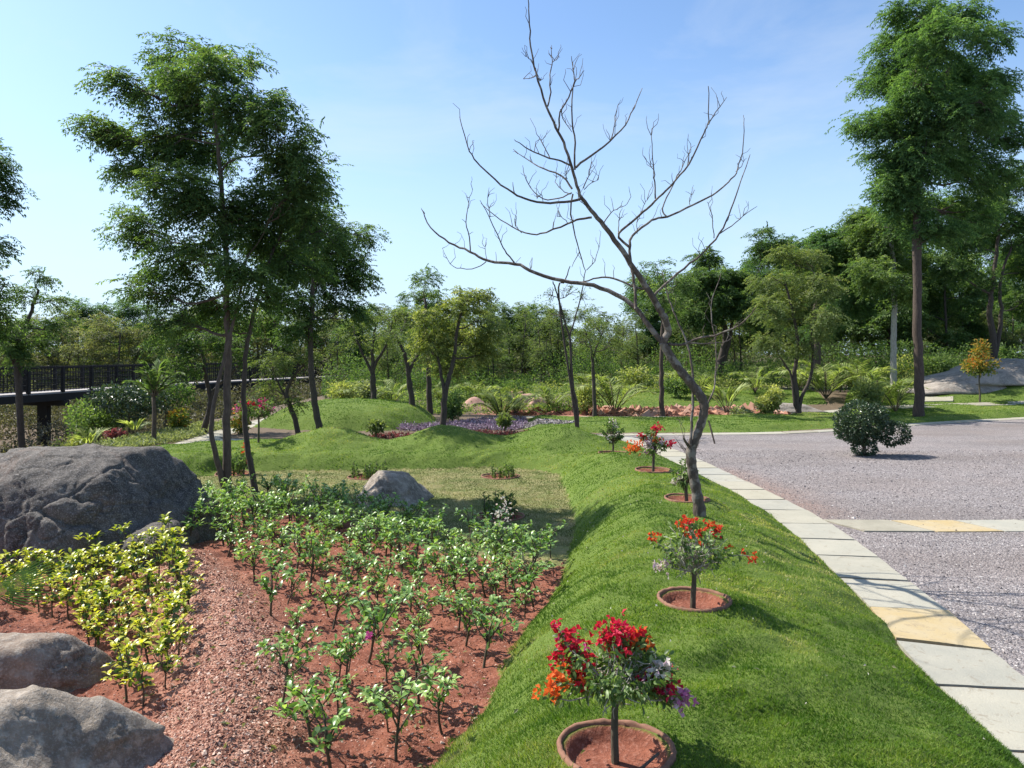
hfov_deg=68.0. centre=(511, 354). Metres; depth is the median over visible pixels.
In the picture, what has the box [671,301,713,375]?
spindly tree
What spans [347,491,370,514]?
young shrub
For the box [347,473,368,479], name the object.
planting ring
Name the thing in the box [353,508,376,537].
young shrub
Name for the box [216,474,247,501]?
young shrub
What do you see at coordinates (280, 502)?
young shrub
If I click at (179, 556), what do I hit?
yellow shrub
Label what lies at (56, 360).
scrubby tree
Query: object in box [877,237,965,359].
tall feathery tree
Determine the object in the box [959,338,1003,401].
croton tree
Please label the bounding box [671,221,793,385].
spreading tree
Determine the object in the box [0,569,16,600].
yellow shrub
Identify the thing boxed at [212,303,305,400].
scrubby tree
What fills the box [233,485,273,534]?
young shrub
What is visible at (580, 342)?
undergrowth
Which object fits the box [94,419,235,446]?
pale ground cover
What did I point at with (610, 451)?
planting ring
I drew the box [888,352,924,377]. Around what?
bright bush
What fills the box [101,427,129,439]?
red bush
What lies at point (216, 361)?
scrubby tree
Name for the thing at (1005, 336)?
scrubby tree
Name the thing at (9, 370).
scrubby tree
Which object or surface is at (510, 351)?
scrubby tree
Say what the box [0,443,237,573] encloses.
boulder
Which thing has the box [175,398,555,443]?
side path
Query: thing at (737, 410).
grey bush
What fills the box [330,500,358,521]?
young shrub
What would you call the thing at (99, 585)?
yellow shrub
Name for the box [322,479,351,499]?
young shrub
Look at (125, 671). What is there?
yellow shrub
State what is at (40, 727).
rock
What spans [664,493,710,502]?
planting ring
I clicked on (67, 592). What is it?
yellow shrub
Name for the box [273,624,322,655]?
young shrub
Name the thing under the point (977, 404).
garden path
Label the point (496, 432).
crimson ground cover
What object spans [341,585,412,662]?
young shrub
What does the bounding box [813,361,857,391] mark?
bush
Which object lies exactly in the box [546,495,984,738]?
fallen petals
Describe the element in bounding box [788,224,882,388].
grey trunked tree
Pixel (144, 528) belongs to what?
rock
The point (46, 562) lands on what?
yellow shrub
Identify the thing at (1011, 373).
rock
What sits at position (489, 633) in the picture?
young shrub
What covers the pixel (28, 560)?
yellow shrub
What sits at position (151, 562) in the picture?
yellow shrub
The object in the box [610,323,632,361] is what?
scrubby tree
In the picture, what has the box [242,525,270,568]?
young shrub
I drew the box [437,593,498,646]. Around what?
young shrub
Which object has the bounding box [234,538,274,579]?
young shrub
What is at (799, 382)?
young palm
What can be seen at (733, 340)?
spindly tree
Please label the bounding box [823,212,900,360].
tall feathery tree
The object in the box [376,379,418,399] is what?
young palm
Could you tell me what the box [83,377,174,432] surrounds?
leafy bush
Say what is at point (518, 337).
spindly tree
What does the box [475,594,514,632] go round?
young shrub
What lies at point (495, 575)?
young shrub
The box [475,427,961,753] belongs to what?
dry leaf litter
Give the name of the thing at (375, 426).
standard bush
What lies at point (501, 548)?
young shrub
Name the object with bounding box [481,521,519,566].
young shrub
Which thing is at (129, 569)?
yellow shrub
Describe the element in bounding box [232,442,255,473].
bougainvillea
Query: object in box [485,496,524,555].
young shrub
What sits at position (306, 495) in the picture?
young shrub
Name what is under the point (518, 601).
young shrub
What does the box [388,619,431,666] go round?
young shrub
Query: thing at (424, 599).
young shrub
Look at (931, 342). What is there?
scrubby tree
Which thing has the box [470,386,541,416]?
young palm
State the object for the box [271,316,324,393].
scrubby tree
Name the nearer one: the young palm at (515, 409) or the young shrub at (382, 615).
the young shrub at (382, 615)
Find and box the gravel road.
[624,419,1023,675]
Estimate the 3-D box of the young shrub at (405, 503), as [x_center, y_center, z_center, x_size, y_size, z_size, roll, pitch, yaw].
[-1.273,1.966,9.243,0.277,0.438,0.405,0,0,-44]
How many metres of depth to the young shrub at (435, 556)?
7.39 m
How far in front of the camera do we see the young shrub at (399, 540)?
7.62 m
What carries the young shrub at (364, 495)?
on the dry lawn at (559, 551)
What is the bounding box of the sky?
[0,0,1023,355]
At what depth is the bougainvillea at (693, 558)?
5.07 m
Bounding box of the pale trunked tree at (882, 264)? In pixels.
[828,203,942,384]
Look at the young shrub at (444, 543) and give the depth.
7.58 m
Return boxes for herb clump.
[231,457,245,475]
[350,459,387,478]
[482,490,517,519]
[490,462,514,478]
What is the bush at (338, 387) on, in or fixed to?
on the ground at (836, 399)
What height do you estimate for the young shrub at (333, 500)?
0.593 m
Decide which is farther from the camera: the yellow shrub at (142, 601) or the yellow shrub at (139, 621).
the yellow shrub at (142, 601)
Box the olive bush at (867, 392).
[849,378,884,405]
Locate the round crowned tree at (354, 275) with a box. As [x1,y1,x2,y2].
[237,197,391,428]
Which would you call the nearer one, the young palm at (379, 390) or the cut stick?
the cut stick
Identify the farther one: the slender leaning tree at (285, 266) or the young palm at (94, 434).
the young palm at (94, 434)
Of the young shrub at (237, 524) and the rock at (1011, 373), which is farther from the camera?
the rock at (1011, 373)
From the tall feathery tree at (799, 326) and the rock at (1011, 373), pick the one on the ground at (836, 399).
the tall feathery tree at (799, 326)
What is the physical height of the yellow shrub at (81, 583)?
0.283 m
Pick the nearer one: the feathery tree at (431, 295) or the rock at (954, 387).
the feathery tree at (431, 295)
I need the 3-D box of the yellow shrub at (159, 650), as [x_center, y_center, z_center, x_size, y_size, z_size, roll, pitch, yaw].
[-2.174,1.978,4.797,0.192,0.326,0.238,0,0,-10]
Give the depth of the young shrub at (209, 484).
10.36 m
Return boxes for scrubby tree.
[0,312,84,411]
[0,330,43,391]
[13,331,61,384]
[30,330,70,362]
[44,305,121,401]
[54,310,124,363]
[58,310,160,384]
[115,315,190,379]
[140,307,235,398]
[182,331,220,379]
[200,310,256,397]
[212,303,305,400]
[250,335,299,390]
[251,312,315,396]
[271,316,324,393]
[296,326,345,374]
[302,304,369,374]
[368,303,418,372]
[449,303,506,382]
[499,331,530,375]
[507,301,554,374]
[553,311,573,344]
[568,307,612,353]
[569,322,605,372]
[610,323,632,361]
[610,325,642,369]
[772,339,827,361]
[923,332,960,362]
[973,301,1023,358]
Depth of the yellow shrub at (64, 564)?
6.85 m
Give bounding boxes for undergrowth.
[0,319,1023,427]
[0,363,323,452]
[320,339,1023,398]
[437,368,939,400]
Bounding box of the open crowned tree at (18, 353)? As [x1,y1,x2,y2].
[0,265,78,447]
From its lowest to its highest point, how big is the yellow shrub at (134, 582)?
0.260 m
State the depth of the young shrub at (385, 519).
7.79 m
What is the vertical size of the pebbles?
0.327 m
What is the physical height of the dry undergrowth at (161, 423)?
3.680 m
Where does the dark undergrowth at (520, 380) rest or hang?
on the ground at (836, 399)
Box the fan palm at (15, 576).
[0,548,81,613]
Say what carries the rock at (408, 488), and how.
on the dry lawn at (559, 551)
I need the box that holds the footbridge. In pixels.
[0,360,424,444]
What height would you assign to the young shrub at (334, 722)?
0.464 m
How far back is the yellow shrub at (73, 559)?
6.62 m
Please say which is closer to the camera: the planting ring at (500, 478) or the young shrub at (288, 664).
the young shrub at (288, 664)
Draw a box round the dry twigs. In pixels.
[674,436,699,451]
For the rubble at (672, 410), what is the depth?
27.10 m
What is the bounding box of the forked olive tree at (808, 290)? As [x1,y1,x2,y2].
[742,241,857,413]
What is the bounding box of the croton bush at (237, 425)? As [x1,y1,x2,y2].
[230,407,254,433]
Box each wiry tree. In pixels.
[330,306,412,398]
[369,306,427,406]
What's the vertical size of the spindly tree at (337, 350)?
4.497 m
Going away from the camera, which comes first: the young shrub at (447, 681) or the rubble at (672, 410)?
the young shrub at (447, 681)
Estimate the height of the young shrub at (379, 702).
0.543 m
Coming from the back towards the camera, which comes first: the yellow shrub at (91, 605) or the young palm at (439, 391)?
the young palm at (439, 391)
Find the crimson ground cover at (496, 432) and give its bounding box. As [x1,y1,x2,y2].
[474,429,528,434]
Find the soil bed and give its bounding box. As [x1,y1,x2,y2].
[0,509,564,767]
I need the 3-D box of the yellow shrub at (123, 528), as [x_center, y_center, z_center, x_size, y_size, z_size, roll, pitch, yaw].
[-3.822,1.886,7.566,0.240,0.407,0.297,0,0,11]
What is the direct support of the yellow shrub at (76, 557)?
on the soil bed
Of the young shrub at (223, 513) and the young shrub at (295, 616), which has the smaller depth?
the young shrub at (295, 616)
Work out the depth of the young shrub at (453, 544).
7.02 m
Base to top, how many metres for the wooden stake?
0.588 m
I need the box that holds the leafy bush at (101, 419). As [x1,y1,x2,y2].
[62,398,132,441]
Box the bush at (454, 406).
[438,389,465,421]
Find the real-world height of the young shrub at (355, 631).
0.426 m
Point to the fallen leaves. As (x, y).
(258, 698)
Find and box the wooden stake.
[708,420,715,443]
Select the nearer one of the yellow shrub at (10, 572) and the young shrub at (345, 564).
the yellow shrub at (10, 572)
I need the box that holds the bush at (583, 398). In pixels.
[570,381,605,413]
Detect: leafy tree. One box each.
[334,328,376,358]
[386,302,430,371]
[472,299,540,377]
[525,299,581,367]
[643,295,696,366]
[697,263,755,373]
[736,254,832,363]
[826,218,953,379]
[841,319,880,349]
[897,244,1013,358]
[984,281,1023,349]
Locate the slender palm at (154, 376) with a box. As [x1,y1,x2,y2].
[123,358,191,439]
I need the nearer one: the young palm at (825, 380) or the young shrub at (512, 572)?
the young shrub at (512, 572)
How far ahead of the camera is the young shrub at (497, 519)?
8.47 m
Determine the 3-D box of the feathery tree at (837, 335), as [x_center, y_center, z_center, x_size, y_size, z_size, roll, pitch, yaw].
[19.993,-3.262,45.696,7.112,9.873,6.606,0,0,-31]
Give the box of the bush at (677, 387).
[663,374,697,398]
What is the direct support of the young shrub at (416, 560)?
on the soil bed
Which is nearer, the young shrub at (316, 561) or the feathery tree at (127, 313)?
the young shrub at (316, 561)
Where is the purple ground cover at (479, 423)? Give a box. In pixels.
[396,415,528,430]
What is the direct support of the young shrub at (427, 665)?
on the soil bed
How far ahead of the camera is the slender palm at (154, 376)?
18.25 m
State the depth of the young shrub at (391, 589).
6.08 m
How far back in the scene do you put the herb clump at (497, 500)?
10.03 m
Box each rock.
[0,632,119,692]
[0,685,173,767]
[113,520,186,576]
[357,470,433,506]
[461,397,490,410]
[521,393,534,402]
[529,397,546,405]
[755,403,826,412]
[898,380,1006,393]
[911,358,1023,385]
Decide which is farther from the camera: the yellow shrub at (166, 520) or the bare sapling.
the bare sapling
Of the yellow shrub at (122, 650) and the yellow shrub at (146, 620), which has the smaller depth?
the yellow shrub at (122, 650)
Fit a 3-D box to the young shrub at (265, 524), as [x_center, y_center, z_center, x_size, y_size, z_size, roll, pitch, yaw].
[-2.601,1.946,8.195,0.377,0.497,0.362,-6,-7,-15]
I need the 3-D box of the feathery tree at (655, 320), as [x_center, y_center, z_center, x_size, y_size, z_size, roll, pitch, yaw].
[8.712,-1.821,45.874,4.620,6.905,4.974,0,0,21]
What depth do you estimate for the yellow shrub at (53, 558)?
7.27 m
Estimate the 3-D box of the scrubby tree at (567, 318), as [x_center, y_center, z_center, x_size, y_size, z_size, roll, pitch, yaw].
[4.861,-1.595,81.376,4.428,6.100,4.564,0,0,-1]
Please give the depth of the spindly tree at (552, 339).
43.87 m
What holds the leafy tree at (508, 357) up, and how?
on the ground at (836, 399)
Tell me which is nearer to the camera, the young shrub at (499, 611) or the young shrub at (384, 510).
the young shrub at (499, 611)
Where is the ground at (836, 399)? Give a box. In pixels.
[0,355,1023,752]
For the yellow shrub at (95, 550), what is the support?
on the soil bed
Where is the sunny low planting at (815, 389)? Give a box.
[379,377,850,413]
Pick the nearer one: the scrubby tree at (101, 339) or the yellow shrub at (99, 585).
the yellow shrub at (99, 585)
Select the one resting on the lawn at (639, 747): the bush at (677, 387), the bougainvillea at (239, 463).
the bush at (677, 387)
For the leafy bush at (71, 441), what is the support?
on the ground at (836, 399)
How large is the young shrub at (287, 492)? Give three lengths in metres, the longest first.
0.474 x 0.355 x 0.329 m
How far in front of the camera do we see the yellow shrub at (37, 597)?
6.32 m
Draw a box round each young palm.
[69,427,111,443]
[116,419,150,434]
[334,380,393,398]
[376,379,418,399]
[424,381,462,400]
[449,380,502,399]
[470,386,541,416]
[501,390,546,412]
[531,385,570,408]
[563,370,610,386]
[568,374,656,410]
[652,367,696,387]
[694,371,723,391]
[704,382,751,412]
[727,364,774,392]
[774,359,868,398]
[775,363,832,388]
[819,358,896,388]
[851,369,912,404]
[880,378,931,410]
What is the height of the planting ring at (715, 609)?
0.100 m
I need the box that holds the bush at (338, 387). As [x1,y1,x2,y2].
[325,379,356,398]
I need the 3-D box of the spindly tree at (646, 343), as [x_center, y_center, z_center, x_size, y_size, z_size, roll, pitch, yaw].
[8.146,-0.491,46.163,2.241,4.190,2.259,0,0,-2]
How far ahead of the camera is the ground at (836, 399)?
26.63 m
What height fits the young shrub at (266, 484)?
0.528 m
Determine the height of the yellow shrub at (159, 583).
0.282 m
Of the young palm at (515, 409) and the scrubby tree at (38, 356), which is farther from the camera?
the scrubby tree at (38, 356)
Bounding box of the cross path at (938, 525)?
[822,519,1023,531]
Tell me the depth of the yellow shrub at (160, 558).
7.00 m
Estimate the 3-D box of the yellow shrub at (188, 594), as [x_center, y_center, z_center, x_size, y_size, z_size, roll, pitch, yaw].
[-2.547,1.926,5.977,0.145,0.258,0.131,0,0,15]
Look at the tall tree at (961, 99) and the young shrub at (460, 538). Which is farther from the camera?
the tall tree at (961, 99)
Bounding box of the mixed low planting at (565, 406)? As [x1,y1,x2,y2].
[330,380,582,413]
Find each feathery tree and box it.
[57,25,353,492]
[61,296,127,378]
[102,295,173,368]
[329,302,386,370]
[388,263,449,414]
[401,298,462,369]
[619,271,692,366]
[668,276,720,360]
[728,261,781,361]
[738,234,803,357]
[783,224,903,362]
[783,284,849,351]
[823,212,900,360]
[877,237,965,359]
[904,251,1016,349]
[932,224,1023,350]
[986,233,1023,341]
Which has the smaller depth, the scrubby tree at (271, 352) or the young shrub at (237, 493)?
the young shrub at (237, 493)
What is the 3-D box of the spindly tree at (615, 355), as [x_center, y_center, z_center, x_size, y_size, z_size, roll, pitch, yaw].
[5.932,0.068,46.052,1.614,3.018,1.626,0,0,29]
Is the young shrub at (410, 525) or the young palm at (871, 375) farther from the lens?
the young palm at (871, 375)
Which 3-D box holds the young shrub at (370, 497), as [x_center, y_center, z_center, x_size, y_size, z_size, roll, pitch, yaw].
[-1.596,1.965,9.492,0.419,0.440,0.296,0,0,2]
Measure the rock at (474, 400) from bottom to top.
0.673 m
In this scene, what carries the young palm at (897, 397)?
on the lawn at (639, 747)
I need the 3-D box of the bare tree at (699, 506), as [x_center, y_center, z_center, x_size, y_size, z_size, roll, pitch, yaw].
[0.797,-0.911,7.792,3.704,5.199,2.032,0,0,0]
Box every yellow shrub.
[0,547,32,572]
[0,553,15,583]
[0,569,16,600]
[5,579,19,606]
[11,562,39,593]
[19,569,44,589]
[21,548,37,572]
[21,548,50,587]
[27,571,46,605]
[27,579,48,612]
[34,575,69,617]
[39,553,65,588]
[42,549,62,580]
[42,552,63,565]
[49,549,84,587]
[51,577,71,605]
[54,574,87,619]
[60,553,83,584]
[64,548,87,583]
[71,586,97,630]
[74,531,108,567]
[75,604,99,644]
[78,555,91,572]
[78,556,106,587]
[79,577,95,602]
[80,569,109,589]
[82,577,111,613]
[82,611,107,646]
[83,593,118,633]
[85,591,97,616]
[86,541,118,581]
[87,542,115,566]
[90,576,120,625]
[101,636,152,702]
[102,575,122,607]
[102,638,135,674]
[105,607,129,636]
[106,544,129,567]
[106,553,140,589]
[106,625,129,662]
[108,544,120,567]
[108,587,136,616]
[109,521,130,541]
[116,639,142,686]
[117,541,143,578]
[118,592,137,627]
[119,544,155,590]
[120,606,141,636]
[120,658,158,706]
[124,579,138,605]
[126,531,153,556]
[130,615,159,662]
[132,566,163,611]
[132,616,151,652]
[133,597,159,635]
[138,559,157,591]
[141,587,163,615]
[142,544,165,576]
[144,527,167,564]
[148,638,182,688]
[150,571,165,597]
[151,620,184,663]
[152,593,189,644]
[155,530,182,576]
[157,525,188,563]
[158,512,186,549]
[158,587,195,633]
[158,593,177,629]
[159,534,194,577]
[160,581,182,600]
[164,549,190,585]
[164,561,196,603]
[164,613,196,654]
[174,560,203,595]
[181,581,199,605]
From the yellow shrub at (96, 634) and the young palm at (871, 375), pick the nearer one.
the yellow shrub at (96, 634)
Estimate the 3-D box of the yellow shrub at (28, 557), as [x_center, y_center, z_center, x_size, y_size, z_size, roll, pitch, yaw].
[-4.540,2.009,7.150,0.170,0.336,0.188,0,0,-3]
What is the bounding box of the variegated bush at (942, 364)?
[923,353,960,375]
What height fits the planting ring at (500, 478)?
0.096 m
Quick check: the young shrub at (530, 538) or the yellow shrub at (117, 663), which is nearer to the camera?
the yellow shrub at (117, 663)
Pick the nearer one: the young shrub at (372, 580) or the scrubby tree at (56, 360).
the young shrub at (372, 580)
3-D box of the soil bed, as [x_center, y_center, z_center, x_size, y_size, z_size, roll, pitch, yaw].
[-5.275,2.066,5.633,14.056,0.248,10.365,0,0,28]
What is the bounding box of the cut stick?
[639,752,658,767]
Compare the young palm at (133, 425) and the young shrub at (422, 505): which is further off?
the young palm at (133, 425)
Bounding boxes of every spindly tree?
[319,320,353,381]
[367,321,403,386]
[443,307,486,387]
[469,311,513,392]
[504,308,546,374]
[522,315,561,385]
[536,303,573,381]
[547,322,577,366]
[584,322,615,381]
[601,331,620,360]
[613,315,642,368]
[616,308,656,372]
[630,315,659,371]
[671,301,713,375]
[711,297,765,371]
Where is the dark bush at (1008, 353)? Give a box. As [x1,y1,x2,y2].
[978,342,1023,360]
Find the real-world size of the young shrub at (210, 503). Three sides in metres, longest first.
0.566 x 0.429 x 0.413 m
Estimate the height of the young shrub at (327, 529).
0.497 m
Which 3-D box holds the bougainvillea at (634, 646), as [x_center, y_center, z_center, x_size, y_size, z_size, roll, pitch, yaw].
[0.413,1.412,3.128,0.547,0.685,0.576,0,0,-44]
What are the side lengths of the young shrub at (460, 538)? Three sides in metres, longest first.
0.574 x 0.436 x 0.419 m
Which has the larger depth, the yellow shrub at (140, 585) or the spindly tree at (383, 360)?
the spindly tree at (383, 360)
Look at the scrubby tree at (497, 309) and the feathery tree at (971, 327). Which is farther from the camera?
the feathery tree at (971, 327)
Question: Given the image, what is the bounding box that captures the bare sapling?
[535,266,593,426]
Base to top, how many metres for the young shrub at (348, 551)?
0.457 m
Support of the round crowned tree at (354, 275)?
on the ground at (836, 399)
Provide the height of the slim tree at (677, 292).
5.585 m
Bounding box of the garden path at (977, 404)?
[526,401,1023,417]
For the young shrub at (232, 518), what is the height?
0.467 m
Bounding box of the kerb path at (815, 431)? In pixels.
[215,417,1023,440]
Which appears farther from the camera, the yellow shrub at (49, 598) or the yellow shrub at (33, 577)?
the yellow shrub at (33, 577)
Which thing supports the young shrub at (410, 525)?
on the soil bed
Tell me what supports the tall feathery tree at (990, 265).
on the ground at (836, 399)
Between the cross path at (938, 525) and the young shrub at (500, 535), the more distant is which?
the cross path at (938, 525)
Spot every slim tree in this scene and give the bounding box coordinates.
[563,303,628,416]
[624,257,706,415]
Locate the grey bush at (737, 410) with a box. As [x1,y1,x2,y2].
[729,404,754,414]
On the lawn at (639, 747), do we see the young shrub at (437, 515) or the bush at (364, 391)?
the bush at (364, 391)
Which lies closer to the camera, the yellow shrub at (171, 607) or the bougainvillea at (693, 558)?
the bougainvillea at (693, 558)
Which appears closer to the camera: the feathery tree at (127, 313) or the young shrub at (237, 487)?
the young shrub at (237, 487)
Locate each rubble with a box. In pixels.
[494,403,600,414]
[590,402,790,415]
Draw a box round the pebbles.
[521,418,573,428]
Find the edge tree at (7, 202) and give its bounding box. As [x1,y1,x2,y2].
[0,137,40,350]
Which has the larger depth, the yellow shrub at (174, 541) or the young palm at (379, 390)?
the young palm at (379, 390)
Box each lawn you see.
[157,385,1023,767]
[198,466,574,568]
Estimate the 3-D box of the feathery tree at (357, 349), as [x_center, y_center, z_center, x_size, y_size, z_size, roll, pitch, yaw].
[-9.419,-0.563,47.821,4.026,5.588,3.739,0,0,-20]
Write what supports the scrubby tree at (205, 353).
on the ground at (836, 399)
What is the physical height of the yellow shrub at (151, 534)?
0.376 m
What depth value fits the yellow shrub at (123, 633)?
5.24 m
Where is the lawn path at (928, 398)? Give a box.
[925,394,952,401]
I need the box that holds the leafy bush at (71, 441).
[51,427,104,446]
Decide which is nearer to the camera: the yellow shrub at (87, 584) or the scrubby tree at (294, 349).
the yellow shrub at (87, 584)
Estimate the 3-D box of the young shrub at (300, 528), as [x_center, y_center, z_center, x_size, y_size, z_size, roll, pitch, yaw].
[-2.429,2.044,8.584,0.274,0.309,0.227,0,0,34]
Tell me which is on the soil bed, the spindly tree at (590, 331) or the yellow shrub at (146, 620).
the yellow shrub at (146, 620)
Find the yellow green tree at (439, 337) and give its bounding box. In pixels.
[405,285,514,424]
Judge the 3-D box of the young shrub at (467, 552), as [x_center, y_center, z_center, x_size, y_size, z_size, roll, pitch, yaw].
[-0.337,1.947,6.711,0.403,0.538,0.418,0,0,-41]
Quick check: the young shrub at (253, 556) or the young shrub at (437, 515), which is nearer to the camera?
the young shrub at (253, 556)
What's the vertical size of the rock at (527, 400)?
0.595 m
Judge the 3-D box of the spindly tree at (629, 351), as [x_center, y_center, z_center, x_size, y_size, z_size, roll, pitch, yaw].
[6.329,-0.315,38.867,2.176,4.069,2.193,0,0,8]
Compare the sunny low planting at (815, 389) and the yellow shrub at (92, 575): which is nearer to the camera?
the yellow shrub at (92, 575)
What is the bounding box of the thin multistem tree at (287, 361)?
[240,344,331,433]
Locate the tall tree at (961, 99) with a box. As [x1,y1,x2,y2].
[824,0,1023,416]
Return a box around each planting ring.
[214,470,248,476]
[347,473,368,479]
[477,511,524,521]
[481,472,519,479]
[556,718,676,767]
[598,450,627,452]
[635,466,673,472]
[657,586,731,612]
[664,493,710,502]
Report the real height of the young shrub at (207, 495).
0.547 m
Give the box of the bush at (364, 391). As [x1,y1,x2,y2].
[351,379,378,398]
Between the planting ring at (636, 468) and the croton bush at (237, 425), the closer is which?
the planting ring at (636, 468)
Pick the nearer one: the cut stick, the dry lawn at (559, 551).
the cut stick
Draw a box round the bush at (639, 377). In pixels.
[614,363,654,390]
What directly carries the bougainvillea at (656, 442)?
on the lawn at (639, 747)
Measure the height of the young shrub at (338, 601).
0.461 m
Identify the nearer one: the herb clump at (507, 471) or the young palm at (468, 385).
the herb clump at (507, 471)
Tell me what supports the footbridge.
on the ground at (836, 399)
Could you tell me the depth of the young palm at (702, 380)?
30.77 m
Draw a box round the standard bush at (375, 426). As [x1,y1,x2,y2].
[365,418,389,436]
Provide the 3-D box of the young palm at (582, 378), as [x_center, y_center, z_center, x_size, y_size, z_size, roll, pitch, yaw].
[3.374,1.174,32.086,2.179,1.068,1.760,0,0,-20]
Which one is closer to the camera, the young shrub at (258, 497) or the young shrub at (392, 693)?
the young shrub at (392, 693)
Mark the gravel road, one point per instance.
(999, 435)
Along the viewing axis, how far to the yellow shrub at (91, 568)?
6.77 m
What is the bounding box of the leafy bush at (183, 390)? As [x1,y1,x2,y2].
[136,374,195,425]
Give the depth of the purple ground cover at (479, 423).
21.89 m
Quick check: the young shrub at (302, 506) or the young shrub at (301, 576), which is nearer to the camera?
the young shrub at (301, 576)
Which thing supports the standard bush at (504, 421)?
on the ground at (836, 399)
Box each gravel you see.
[132,546,303,767]
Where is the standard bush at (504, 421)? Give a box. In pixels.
[495,410,515,431]
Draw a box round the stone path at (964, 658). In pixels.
[621,437,1023,764]
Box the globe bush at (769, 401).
[753,382,785,413]
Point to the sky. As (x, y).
(386, 78)
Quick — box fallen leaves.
[116,583,532,767]
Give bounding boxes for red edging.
[369,431,412,438]
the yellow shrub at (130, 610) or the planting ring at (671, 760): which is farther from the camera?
the yellow shrub at (130, 610)
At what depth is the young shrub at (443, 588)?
6.36 m
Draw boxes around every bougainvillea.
[232,396,275,442]
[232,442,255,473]
[531,609,699,764]
[598,418,625,451]
[623,421,676,471]
[647,514,757,608]
[670,458,698,500]
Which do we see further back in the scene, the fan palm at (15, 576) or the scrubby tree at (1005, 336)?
the scrubby tree at (1005, 336)
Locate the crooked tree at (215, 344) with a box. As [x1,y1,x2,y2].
[135,301,255,432]
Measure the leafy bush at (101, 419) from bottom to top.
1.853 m
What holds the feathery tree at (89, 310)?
on the ground at (836, 399)
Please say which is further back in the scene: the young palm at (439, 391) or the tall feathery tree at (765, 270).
the tall feathery tree at (765, 270)
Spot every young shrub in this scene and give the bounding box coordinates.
[182,505,213,535]
[187,493,218,521]
[195,486,243,544]
[201,490,212,507]
[202,480,216,490]
[206,477,243,503]
[212,520,253,556]
[215,489,243,530]
[215,528,248,561]
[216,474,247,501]
[219,501,244,533]
[227,479,246,496]
[227,483,246,504]
[228,502,261,537]
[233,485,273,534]
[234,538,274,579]
[236,481,281,528]
[241,493,263,519]
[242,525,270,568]
[247,500,280,532]
[247,509,276,538]
[249,473,279,492]
[252,509,286,549]
[254,556,298,615]
[255,513,280,530]
[255,637,317,701]
[261,491,288,525]
[261,524,298,555]
[261,545,297,586]
[264,673,345,745]
[267,482,306,530]
[270,473,299,508]
[272,489,302,519]
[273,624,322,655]
[274,522,321,572]
[277,479,302,511]
[279,568,306,604]
[280,505,314,534]
[284,600,311,636]
[286,526,338,593]
[287,521,310,535]
[295,533,327,551]
[296,686,355,767]
[297,495,317,518]
[302,474,340,529]
[302,507,327,536]
[303,484,318,507]
[305,516,341,554]
[305,548,328,578]
[305,574,337,616]
[309,485,330,516]
[313,525,343,568]
[315,507,355,545]
[317,578,364,629]
[317,627,373,690]
[318,616,364,682]
[319,500,351,544]
[321,483,349,528]
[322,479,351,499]
[323,664,354,714]
[326,489,348,514]
[328,519,367,562]
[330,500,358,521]
[337,547,359,571]
[338,552,379,598]
[341,542,379,589]
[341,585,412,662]
[343,518,372,552]
[345,509,372,538]
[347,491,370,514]
[347,522,370,556]
[348,509,395,572]
[352,483,377,518]
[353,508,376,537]
[356,499,388,530]
[356,665,442,761]
[359,555,403,597]
[359,585,399,640]
[359,685,405,731]
[364,492,399,516]
[364,569,390,606]
[366,512,402,556]
[368,512,408,562]
[369,493,400,514]
[370,509,397,518]
[372,583,408,621]
[374,635,407,682]
[381,511,405,545]
[382,530,416,569]
[384,533,427,579]
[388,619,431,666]
[390,628,448,704]
[392,500,420,528]
[395,498,427,533]
[397,571,430,611]
[399,516,414,541]
[399,539,438,596]
[399,587,438,622]
[406,609,431,637]
[408,516,436,557]
[408,517,442,561]
[413,666,460,734]
[417,517,446,540]
[420,503,448,533]
[422,551,476,592]
[428,545,450,577]
[428,556,467,610]
[432,523,459,545]
[432,583,478,630]
[433,527,475,562]
[436,533,472,589]
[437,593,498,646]
[450,522,491,581]
[453,542,500,597]
[454,505,480,541]
[464,599,523,667]
[465,560,503,602]
[470,516,503,557]
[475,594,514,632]
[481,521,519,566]
[482,504,510,546]
[483,519,505,553]
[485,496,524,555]
[486,542,513,571]
[490,550,525,598]
[495,554,516,587]
[502,519,531,561]
[503,541,554,607]
[508,525,556,579]
[510,586,541,618]
[518,550,543,588]
[519,522,553,562]
[531,519,567,558]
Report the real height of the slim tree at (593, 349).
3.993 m
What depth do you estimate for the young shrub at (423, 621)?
5.63 m
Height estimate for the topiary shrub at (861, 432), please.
1.260 m
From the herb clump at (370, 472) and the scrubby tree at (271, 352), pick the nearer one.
the herb clump at (370, 472)
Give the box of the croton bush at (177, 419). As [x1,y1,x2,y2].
[166,407,191,428]
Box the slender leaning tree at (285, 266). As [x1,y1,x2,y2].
[202,140,357,491]
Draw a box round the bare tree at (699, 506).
[421,0,756,516]
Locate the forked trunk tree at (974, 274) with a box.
[922,161,1023,358]
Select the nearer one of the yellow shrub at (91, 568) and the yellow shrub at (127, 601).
the yellow shrub at (127, 601)
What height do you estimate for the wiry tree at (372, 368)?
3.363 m
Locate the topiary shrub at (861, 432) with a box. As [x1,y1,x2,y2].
[832,399,912,455]
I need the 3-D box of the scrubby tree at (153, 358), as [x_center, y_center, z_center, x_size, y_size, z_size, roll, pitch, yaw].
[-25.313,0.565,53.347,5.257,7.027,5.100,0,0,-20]
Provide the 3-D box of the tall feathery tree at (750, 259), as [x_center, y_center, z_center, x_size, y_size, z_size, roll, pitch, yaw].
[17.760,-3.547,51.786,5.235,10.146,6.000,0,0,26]

